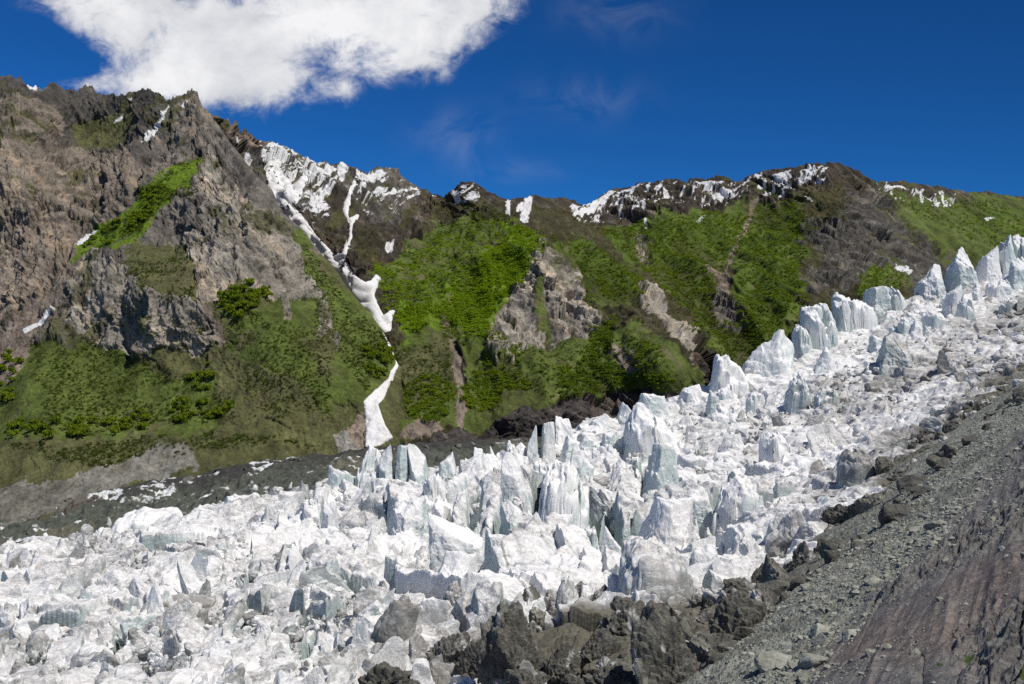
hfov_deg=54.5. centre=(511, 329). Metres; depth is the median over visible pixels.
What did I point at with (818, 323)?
serac
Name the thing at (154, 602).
ice block
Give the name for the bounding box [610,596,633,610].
earthy block
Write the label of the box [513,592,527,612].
ice block
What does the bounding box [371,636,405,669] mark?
ice block
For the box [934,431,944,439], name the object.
earthy block
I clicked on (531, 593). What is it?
earthy block
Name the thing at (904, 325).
serac
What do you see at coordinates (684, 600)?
earthy block
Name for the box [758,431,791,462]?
serac
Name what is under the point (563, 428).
serac
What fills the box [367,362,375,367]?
tree
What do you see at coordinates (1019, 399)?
boulder
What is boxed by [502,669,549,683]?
earthy block
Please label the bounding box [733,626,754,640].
boulder
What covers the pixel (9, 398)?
tree
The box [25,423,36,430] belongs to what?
tree
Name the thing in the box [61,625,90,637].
ice block
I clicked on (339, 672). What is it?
ice block
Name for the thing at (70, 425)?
tree
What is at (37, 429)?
tree
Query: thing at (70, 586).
ice block
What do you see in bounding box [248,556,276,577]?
ice block
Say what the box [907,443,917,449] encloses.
earthy block
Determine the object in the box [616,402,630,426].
serac
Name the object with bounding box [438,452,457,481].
serac
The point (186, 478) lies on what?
boulder
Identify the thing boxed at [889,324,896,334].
serac
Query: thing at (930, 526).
boulder
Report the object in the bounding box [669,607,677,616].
ice block
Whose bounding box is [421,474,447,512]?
serac
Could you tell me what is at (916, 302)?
serac
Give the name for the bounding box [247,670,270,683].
ice block
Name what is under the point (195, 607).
ice block
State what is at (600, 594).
earthy block
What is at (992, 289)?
serac
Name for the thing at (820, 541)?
earthy block
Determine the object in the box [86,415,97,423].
tree
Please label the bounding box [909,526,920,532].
boulder
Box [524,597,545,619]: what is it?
ice block
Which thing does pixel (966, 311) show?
serac
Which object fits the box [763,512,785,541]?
ice block
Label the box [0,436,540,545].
moraine
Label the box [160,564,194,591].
ice block
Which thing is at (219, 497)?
boulder
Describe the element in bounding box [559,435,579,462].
serac
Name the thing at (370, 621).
ice block
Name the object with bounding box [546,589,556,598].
earthy block
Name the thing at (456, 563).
serac
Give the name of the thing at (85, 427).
tree
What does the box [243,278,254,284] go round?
tree
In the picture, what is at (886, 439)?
ice block
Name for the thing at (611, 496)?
ice block
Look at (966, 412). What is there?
earthy block
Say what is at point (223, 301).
tree
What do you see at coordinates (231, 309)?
tree
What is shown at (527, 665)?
ice block
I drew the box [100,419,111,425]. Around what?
tree
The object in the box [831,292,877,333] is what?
serac
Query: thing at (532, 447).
serac
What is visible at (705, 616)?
earthy block
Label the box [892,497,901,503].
boulder
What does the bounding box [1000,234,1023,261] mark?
serac
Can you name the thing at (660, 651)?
earthy block
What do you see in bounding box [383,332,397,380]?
snow strip
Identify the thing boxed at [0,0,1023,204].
sky
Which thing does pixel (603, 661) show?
earthy block
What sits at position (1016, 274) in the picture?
serac
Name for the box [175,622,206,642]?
ice block
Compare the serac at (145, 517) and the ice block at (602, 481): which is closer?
the ice block at (602, 481)
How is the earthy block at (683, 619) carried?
on the glacier
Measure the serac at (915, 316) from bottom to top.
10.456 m
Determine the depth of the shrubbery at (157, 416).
739.27 m
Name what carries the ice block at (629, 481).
on the glacier
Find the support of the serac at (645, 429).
on the glacier
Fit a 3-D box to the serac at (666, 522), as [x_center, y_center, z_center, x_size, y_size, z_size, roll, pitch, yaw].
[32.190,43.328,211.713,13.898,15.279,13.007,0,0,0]
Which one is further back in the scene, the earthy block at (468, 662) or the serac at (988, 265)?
the serac at (988, 265)
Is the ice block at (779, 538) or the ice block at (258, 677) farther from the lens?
the ice block at (779, 538)
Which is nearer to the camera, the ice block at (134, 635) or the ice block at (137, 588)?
the ice block at (134, 635)
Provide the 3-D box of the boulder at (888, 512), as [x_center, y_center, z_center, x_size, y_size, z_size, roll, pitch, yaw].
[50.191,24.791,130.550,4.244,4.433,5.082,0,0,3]
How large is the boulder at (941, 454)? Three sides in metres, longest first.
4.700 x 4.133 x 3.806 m
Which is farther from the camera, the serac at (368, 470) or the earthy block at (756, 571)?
the serac at (368, 470)
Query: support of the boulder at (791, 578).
on the gravel
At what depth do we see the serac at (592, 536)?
209.53 m
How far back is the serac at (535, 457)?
408.22 m
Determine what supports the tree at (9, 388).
on the mountain at (79, 165)
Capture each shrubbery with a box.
[8,162,389,466]
[380,177,1004,399]
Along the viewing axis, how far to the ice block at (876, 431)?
290.07 m
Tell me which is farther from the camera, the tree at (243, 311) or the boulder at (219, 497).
the tree at (243, 311)
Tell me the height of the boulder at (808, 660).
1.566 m
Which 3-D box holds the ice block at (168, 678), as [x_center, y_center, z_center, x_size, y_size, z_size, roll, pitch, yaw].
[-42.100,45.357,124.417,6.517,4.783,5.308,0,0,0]
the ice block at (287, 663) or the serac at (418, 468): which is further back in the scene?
the serac at (418, 468)
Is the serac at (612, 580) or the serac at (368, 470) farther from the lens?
the serac at (368, 470)
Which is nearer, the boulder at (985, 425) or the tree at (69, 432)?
the boulder at (985, 425)
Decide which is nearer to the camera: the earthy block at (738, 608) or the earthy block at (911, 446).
the earthy block at (738, 608)
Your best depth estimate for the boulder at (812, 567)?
124.83 m
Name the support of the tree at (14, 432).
on the mountain at (79, 165)
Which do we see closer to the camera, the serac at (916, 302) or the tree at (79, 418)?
the serac at (916, 302)
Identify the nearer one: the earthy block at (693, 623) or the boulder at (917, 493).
the earthy block at (693, 623)
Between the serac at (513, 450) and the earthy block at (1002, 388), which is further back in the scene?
the serac at (513, 450)
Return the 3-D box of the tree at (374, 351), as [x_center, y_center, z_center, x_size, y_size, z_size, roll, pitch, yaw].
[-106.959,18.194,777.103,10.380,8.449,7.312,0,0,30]
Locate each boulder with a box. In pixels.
[182,475,195,482]
[217,494,223,500]
[224,491,242,498]
[454,444,461,448]
[705,650,715,664]
[708,652,723,663]
[717,641,736,652]
[724,639,736,643]
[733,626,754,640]
[754,651,791,672]
[765,580,789,595]
[775,663,783,669]
[777,574,801,582]
[779,592,788,600]
[779,672,792,676]
[787,661,797,667]
[789,578,805,590]
[798,652,828,668]
[801,583,809,589]
[808,564,817,572]
[810,623,830,637]
[812,633,828,645]
[818,543,837,558]
[821,631,834,635]
[822,550,843,563]
[832,615,845,621]
[842,629,856,641]
[845,563,852,568]
[850,536,858,541]
[850,541,862,547]
[863,577,882,585]
[878,502,911,524]
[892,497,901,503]
[896,475,926,493]
[909,486,920,493]
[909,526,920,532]
[912,484,932,497]
[923,520,946,530]
[926,455,941,468]
[934,450,960,457]
[934,460,949,471]
[939,444,959,458]
[961,435,977,445]
[981,423,993,429]
[985,410,999,415]
[1004,398,1012,404]
[1012,387,1023,400]
[1015,395,1023,403]
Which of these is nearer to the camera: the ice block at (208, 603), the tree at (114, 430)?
the ice block at (208, 603)
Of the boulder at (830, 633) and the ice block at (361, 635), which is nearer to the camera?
the boulder at (830, 633)
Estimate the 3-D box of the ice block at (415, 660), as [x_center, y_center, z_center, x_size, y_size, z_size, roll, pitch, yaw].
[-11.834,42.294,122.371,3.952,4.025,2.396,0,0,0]
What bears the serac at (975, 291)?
on the glacier
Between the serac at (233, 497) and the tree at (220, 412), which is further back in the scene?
the tree at (220, 412)
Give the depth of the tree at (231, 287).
785.28 m
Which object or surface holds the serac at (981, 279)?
on the glacier
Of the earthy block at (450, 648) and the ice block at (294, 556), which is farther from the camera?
the ice block at (294, 556)
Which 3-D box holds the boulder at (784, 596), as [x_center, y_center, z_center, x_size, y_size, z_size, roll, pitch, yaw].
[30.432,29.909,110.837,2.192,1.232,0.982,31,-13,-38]
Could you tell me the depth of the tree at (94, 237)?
889.96 m
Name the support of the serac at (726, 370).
on the glacier
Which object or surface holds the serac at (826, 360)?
on the glacier
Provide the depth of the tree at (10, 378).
739.52 m
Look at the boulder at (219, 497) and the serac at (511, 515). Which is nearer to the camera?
the serac at (511, 515)
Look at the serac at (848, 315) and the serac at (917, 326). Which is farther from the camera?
the serac at (848, 315)
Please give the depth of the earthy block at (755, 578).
143.54 m
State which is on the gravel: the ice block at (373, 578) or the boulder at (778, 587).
the boulder at (778, 587)
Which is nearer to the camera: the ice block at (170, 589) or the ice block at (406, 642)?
the ice block at (406, 642)
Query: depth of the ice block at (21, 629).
177.67 m
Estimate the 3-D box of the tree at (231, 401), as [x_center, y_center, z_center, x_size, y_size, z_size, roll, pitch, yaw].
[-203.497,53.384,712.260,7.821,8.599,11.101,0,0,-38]
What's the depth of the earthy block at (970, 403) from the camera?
290.48 m
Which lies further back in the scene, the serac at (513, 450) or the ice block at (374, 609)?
the serac at (513, 450)
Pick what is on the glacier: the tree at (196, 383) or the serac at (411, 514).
the serac at (411, 514)
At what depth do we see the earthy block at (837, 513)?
164.56 m
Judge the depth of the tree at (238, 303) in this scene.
771.05 m
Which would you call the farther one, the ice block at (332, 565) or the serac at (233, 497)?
the serac at (233, 497)
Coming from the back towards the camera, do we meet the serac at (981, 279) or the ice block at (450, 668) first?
the serac at (981, 279)
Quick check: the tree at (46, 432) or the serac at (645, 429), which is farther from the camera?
the tree at (46, 432)
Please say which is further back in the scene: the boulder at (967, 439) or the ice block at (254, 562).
the ice block at (254, 562)
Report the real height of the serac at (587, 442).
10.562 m
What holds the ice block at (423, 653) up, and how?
on the glacier
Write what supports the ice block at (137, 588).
on the glacier
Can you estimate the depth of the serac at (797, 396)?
411.25 m
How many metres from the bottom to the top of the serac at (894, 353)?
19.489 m
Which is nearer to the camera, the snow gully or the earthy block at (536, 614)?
the earthy block at (536, 614)
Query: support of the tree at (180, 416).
on the mountain at (79, 165)
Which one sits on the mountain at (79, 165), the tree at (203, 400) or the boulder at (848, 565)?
the tree at (203, 400)
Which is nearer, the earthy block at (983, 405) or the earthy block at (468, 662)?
the earthy block at (468, 662)
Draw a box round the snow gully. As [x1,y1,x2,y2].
[260,145,394,332]
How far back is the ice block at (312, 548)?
231.76 m
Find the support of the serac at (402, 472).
on the glacier
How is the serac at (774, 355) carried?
on the glacier
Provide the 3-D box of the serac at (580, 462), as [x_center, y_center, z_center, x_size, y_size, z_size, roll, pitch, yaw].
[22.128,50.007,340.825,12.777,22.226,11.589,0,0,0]
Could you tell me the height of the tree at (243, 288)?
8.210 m
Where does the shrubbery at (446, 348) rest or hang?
on the mountain at (546, 307)
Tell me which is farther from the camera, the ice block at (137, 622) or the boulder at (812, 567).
the ice block at (137, 622)
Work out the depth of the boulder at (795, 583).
113.20 m
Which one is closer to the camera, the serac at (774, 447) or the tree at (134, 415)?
the serac at (774, 447)
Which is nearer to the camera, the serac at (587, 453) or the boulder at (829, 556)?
the boulder at (829, 556)
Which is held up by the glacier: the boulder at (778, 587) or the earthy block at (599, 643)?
the earthy block at (599, 643)
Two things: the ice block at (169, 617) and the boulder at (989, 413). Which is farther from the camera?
the boulder at (989, 413)
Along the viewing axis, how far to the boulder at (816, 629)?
78.94 m
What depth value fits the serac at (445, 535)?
211.26 m
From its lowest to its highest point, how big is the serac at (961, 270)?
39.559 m
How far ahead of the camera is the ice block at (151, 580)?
207.53 m
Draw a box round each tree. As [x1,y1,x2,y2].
[0,353,12,361]
[0,363,6,371]
[1,390,14,397]
[3,395,15,400]
[4,348,12,352]
[4,386,14,391]
[6,420,23,428]
[6,429,18,435]
[7,366,17,373]
[8,376,17,380]
[10,357,24,363]
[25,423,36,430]
[26,426,41,431]
[29,419,40,423]
[35,422,47,429]
[41,429,54,437]
[49,416,61,423]
[63,422,78,429]
[67,429,78,436]
[71,415,83,423]
[72,429,85,437]
[79,425,88,429]
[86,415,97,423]
[89,234,97,239]
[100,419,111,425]
[103,416,118,424]
[111,427,119,432]
[112,218,121,223]
[118,418,128,425]
[120,422,131,429]
[130,412,146,418]
[138,413,151,420]
[138,422,149,428]
[172,414,188,419]
[174,415,187,422]
[175,396,192,404]
[182,404,189,411]
[188,410,197,416]
[191,381,199,386]
[198,397,209,404]
[199,369,210,374]
[201,372,208,378]
[206,408,215,414]
[208,370,216,376]
[214,410,225,415]
[216,289,228,297]
[218,298,226,304]
[221,399,234,404]
[223,306,236,311]
[223,404,233,407]
[224,303,234,308]
[229,285,238,290]
[230,289,241,296]
[232,295,241,300]
[232,310,242,317]
[234,301,244,306]
[238,284,248,291]
[238,309,252,314]
[242,292,253,299]
[242,300,256,307]
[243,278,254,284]
[261,291,273,297]
[360,344,370,349]
[365,368,374,372]
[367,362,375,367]
[370,348,379,354]
[377,342,387,346]
[378,356,389,363]
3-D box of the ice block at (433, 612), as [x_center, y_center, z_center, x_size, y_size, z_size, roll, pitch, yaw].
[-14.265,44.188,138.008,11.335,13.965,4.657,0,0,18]
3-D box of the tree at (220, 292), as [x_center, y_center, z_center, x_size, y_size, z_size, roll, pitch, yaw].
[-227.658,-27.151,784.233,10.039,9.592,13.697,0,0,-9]
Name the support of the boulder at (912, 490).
on the gravel
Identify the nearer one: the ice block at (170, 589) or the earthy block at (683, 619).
the earthy block at (683, 619)
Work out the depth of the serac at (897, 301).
575.43 m
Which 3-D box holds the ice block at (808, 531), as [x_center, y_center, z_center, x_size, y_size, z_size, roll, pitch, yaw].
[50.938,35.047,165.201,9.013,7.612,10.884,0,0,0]
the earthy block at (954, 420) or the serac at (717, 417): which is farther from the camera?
the serac at (717, 417)
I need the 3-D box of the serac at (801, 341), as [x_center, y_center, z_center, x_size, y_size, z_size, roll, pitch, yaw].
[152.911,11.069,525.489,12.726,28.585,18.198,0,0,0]
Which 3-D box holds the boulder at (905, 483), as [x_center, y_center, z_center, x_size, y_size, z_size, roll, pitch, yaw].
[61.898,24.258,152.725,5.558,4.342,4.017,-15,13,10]
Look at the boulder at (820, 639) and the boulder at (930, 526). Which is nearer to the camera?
the boulder at (820, 639)
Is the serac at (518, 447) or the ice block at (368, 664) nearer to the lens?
the ice block at (368, 664)
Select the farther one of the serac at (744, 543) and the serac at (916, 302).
the serac at (916, 302)
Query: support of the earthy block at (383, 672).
on the glacier
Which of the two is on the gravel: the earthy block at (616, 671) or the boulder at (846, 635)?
the boulder at (846, 635)
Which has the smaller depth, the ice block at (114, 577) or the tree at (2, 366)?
the ice block at (114, 577)
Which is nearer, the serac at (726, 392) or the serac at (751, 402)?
the serac at (751, 402)
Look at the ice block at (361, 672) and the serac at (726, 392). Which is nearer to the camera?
the ice block at (361, 672)
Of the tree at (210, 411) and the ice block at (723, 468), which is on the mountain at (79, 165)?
the tree at (210, 411)
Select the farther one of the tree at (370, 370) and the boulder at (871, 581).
the tree at (370, 370)
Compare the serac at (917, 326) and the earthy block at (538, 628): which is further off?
the serac at (917, 326)
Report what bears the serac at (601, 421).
on the glacier
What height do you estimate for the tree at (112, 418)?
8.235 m
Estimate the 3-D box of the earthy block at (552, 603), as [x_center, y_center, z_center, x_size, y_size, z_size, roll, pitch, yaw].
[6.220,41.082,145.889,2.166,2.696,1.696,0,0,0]
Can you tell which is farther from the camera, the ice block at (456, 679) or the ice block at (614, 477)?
the ice block at (614, 477)
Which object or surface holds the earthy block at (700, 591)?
on the glacier
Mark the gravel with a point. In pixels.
(804, 678)
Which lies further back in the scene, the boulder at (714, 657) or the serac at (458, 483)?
the serac at (458, 483)
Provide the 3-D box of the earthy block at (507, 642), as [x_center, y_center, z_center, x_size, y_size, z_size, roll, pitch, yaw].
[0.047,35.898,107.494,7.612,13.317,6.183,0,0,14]
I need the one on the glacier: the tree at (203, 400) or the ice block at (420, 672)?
the ice block at (420, 672)
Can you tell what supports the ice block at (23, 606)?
on the glacier
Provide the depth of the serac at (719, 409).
434.78 m
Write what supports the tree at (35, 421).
on the mountain at (79, 165)
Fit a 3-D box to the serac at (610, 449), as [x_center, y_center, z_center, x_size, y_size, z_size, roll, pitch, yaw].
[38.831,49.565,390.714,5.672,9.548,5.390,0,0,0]
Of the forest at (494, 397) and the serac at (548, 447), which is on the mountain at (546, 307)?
the forest at (494, 397)
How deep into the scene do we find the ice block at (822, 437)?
335.04 m
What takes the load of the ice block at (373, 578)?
on the glacier
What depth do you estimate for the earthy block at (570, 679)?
99.02 m
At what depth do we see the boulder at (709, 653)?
91.75 m
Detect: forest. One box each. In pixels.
[372,212,546,339]
[399,193,1023,421]
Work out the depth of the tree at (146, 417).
702.11 m
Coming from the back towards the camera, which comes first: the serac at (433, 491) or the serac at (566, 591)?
the serac at (433, 491)
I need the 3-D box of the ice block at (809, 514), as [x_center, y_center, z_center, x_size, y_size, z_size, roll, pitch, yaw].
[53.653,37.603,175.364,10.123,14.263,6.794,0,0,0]
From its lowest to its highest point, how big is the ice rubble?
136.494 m
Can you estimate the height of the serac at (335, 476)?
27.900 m
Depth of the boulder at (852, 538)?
129.53 m
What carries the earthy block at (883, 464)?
on the glacier
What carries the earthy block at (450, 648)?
on the glacier
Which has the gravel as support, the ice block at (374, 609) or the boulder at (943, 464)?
the boulder at (943, 464)
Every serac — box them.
[93,527,103,535]
[111,506,182,534]
[224,494,252,502]
[294,497,314,515]
[321,501,338,531]
[328,465,354,488]
[354,445,380,487]
[379,444,394,478]
[386,496,428,538]
[395,445,408,481]
[407,443,428,483]
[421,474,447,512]
[428,515,484,572]
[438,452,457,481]
[438,551,476,576]
[447,472,471,514]
[469,581,503,615]
[473,447,482,456]
[499,500,523,535]
[500,452,532,518]
[506,440,519,458]
[511,442,526,455]
[515,443,522,453]
[527,426,537,462]
[531,452,539,464]
[533,461,546,487]
[538,459,589,528]
[540,422,555,464]
[554,416,573,460]
[555,444,561,453]
[555,574,578,607]
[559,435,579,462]
[570,443,593,482]
[579,434,593,456]
[582,447,591,458]
[584,526,598,549]
[589,414,608,430]
[592,447,599,458]
[599,526,621,553]
[601,432,614,446]
[607,444,614,453]
[607,573,617,591]
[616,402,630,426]
[617,535,693,603]
[622,402,677,465]
[638,393,671,417]
[639,496,693,546]
[645,443,678,492]
[675,486,712,538]
[677,384,701,402]
[689,544,718,564]
[702,569,729,594]
[705,390,720,415]
[708,412,729,424]
[709,354,748,399]
[714,404,727,413]
[715,474,765,531]
[718,384,733,399]
[729,531,766,562]
[741,329,793,377]
[745,390,758,413]
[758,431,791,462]
[783,372,811,415]
[791,324,812,358]
[800,303,837,350]
[813,347,834,373]
[813,385,839,406]
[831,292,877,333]
[836,446,875,486]
[862,286,891,320]
[867,335,882,351]
[876,336,913,375]
[878,310,898,324]
[887,286,905,310]
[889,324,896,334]
[897,316,912,333]
[906,312,921,321]
[908,299,919,309]
[910,320,922,335]
[914,264,945,300]
[921,310,946,328]
[923,326,931,336]
[941,284,962,317]
[943,247,980,291]
[955,293,974,316]
[957,299,975,321]
[968,282,982,300]
[975,246,1001,282]
[978,256,1000,283]
[984,279,1009,297]
[995,280,1013,301]
[998,300,1016,313]
[999,235,1015,277]
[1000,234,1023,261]
[1001,274,1009,282]
[1008,258,1023,290]
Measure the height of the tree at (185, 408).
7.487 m
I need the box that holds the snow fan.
[363,379,392,446]
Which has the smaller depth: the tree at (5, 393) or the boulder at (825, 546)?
the boulder at (825, 546)
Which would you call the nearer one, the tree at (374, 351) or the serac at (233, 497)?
the serac at (233, 497)
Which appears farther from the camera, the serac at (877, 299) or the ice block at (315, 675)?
the serac at (877, 299)
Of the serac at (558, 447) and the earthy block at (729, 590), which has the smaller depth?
the earthy block at (729, 590)
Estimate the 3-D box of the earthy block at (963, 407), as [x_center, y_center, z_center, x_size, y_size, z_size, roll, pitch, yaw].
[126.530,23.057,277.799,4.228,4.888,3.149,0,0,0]
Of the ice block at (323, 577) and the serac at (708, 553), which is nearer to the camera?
the serac at (708, 553)
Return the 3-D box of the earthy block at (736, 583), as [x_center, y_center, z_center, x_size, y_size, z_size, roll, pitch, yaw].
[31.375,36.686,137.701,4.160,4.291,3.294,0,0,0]
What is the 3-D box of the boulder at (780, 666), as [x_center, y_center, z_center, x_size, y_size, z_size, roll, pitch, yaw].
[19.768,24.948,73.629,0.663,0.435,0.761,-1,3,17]
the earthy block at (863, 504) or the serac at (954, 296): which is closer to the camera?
the earthy block at (863, 504)
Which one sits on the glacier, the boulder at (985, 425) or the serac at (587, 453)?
the serac at (587, 453)
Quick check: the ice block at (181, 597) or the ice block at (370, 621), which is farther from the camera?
the ice block at (181, 597)
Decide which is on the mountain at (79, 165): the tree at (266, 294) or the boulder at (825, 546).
the tree at (266, 294)
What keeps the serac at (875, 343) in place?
on the glacier
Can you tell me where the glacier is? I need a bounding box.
[0,280,1023,683]
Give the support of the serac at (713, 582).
on the glacier
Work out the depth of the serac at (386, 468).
401.27 m
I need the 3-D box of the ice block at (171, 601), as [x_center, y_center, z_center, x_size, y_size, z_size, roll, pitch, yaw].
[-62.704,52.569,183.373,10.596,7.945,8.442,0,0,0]
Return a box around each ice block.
[0,611,17,627]
[12,613,38,640]
[19,598,30,618]
[44,548,68,557]
[45,623,62,639]
[56,574,82,598]
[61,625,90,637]
[68,541,84,558]
[89,649,121,667]
[90,569,131,589]
[110,610,136,646]
[120,614,157,643]
[128,578,150,598]
[128,627,147,660]
[132,674,166,683]
[140,576,160,587]
[140,593,192,611]
[143,585,177,602]
[143,602,189,637]
[144,582,164,613]
[148,611,162,615]
[156,669,180,683]
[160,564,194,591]
[160,602,204,637]
[168,594,176,606]
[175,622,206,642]
[177,558,202,593]
[189,594,216,609]
[190,552,209,578]
[198,579,211,596]
[202,641,230,655]
[217,663,251,683]
[221,663,244,683]
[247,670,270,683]
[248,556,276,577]
[264,655,295,674]
[273,542,295,562]
[288,543,302,570]
[299,566,354,594]
[301,666,324,683]
[302,543,320,560]
[325,657,350,683]
[326,556,340,575]
[338,636,352,649]
[343,643,369,673]
[343,672,356,683]
[348,621,374,651]
[351,613,381,636]
[352,586,389,617]
[353,663,366,683]
[357,600,383,618]
[362,657,374,672]
[365,571,389,589]
[367,539,381,556]
[370,600,419,643]
[370,643,382,653]
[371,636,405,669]
[378,580,387,588]
[379,588,394,610]
[389,563,419,592]
[404,626,421,654]
[405,648,427,658]
[408,633,426,663]
[410,658,426,670]
[410,658,434,683]
[416,599,448,625]
[421,633,436,638]
[429,654,450,683]
[430,659,456,683]
[432,620,460,631]
[447,675,469,683]
[453,678,475,683]
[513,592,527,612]
[519,659,537,674]
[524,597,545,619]
[589,485,612,538]
[589,489,615,528]
[593,476,609,486]
[607,466,625,491]
[616,469,642,496]
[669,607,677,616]
[701,462,738,474]
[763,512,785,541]
[765,508,805,557]
[770,489,803,507]
[792,521,828,541]
[802,506,828,522]
[806,423,847,453]
[807,429,847,444]
[861,423,885,441]
[874,429,908,452]
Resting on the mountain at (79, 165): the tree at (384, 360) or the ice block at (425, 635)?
the tree at (384, 360)
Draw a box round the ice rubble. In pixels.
[0,281,1023,683]
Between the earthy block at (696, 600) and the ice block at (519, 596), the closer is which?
the earthy block at (696, 600)
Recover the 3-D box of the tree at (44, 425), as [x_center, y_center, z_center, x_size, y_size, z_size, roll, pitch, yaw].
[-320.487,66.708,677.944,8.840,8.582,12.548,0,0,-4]
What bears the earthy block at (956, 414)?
on the glacier
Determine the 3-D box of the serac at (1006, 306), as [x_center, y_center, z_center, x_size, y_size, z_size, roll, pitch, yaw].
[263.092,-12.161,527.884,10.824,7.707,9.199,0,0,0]
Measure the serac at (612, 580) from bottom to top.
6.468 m
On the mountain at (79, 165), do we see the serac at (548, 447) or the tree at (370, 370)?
the tree at (370, 370)
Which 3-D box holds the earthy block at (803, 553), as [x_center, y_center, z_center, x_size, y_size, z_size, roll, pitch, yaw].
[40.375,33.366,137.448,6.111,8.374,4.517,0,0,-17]
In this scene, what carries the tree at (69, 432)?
on the mountain at (79, 165)
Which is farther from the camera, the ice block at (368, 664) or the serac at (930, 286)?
the serac at (930, 286)
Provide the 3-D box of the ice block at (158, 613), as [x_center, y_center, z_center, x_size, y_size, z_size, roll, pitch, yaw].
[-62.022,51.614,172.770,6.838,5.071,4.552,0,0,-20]
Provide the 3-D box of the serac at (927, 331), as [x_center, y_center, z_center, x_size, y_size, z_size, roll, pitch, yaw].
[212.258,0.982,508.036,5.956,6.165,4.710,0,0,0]
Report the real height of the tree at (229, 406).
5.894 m
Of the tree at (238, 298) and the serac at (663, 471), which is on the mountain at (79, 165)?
the tree at (238, 298)
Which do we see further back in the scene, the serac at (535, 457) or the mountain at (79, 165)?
the mountain at (79, 165)
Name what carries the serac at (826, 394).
on the glacier
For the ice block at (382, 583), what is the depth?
167.73 m
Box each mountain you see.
[0,75,406,526]
[212,115,1023,444]
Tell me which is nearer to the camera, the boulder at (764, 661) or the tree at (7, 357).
the boulder at (764, 661)
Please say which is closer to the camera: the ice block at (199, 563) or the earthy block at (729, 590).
the earthy block at (729, 590)
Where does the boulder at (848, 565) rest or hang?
on the gravel
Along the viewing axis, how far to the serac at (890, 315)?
551.57 m
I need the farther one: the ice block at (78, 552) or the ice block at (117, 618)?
the ice block at (78, 552)
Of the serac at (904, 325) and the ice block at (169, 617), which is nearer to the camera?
the ice block at (169, 617)
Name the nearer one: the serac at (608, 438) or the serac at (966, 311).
the serac at (608, 438)
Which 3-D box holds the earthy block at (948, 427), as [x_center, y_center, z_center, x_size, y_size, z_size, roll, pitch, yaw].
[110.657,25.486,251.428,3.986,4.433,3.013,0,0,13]
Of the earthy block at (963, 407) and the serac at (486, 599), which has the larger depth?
the earthy block at (963, 407)
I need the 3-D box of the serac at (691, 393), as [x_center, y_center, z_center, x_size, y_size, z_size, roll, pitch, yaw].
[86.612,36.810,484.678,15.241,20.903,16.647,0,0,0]
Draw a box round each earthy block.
[357,661,419,683]
[426,630,470,664]
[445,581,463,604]
[456,638,480,683]
[478,600,544,683]
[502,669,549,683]
[522,586,540,601]
[528,606,544,624]
[532,625,541,631]
[539,605,556,630]
[543,642,581,683]
[544,596,555,608]
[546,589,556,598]
[547,601,554,607]
[560,674,584,683]
[575,581,586,597]
[579,626,621,671]
[582,658,636,683]
[590,584,607,600]
[593,600,645,635]
[595,655,609,668]
[596,591,611,599]
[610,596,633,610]
[630,600,700,683]
[677,615,690,624]
[678,597,689,602]
[685,631,734,662]
[689,594,702,607]
[690,621,707,626]
[691,608,714,622]
[693,587,712,594]
[693,625,709,633]
[703,597,713,608]
[709,589,766,634]
[723,578,751,593]
[724,585,737,596]
[735,577,755,590]
[748,582,777,612]
[751,568,760,577]
[751,573,760,582]
[760,554,790,582]
[785,541,815,572]
[813,537,839,552]
[820,503,852,524]
[824,523,839,531]
[842,492,885,521]
[875,456,894,475]
[881,488,893,495]
[887,467,906,480]
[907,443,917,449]
[916,434,924,440]
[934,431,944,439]
[939,435,950,441]
[942,422,958,433]
[949,418,960,424]
[950,410,963,419]
[958,404,971,410]
[962,409,971,418]
[965,400,977,406]
[976,399,989,407]
[977,403,987,411]
[997,385,1006,390]
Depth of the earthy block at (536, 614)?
137.21 m
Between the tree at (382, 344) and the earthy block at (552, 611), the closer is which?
the earthy block at (552, 611)
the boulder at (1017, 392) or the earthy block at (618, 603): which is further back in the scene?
the boulder at (1017, 392)
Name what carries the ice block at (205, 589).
on the glacier
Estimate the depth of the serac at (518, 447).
420.20 m
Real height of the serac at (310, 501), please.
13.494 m
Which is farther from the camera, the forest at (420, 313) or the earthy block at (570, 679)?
the forest at (420, 313)
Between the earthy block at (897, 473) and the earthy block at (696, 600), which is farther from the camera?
the earthy block at (897, 473)
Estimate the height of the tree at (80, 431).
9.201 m
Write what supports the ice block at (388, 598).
on the glacier
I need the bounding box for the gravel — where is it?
[696,402,1023,683]
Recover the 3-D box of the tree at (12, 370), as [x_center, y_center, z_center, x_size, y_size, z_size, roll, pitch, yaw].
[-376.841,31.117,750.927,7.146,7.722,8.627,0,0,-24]
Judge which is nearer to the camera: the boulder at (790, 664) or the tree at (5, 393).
the boulder at (790, 664)
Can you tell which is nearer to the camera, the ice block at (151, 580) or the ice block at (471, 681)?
the ice block at (471, 681)
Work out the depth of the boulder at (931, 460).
164.26 m
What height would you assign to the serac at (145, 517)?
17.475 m
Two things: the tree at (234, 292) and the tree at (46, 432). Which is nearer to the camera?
the tree at (46, 432)
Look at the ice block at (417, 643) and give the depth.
123.60 m
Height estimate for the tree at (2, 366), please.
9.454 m
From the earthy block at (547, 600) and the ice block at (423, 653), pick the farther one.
the earthy block at (547, 600)
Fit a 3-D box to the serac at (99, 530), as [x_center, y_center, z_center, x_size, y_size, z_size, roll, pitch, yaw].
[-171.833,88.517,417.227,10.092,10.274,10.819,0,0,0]

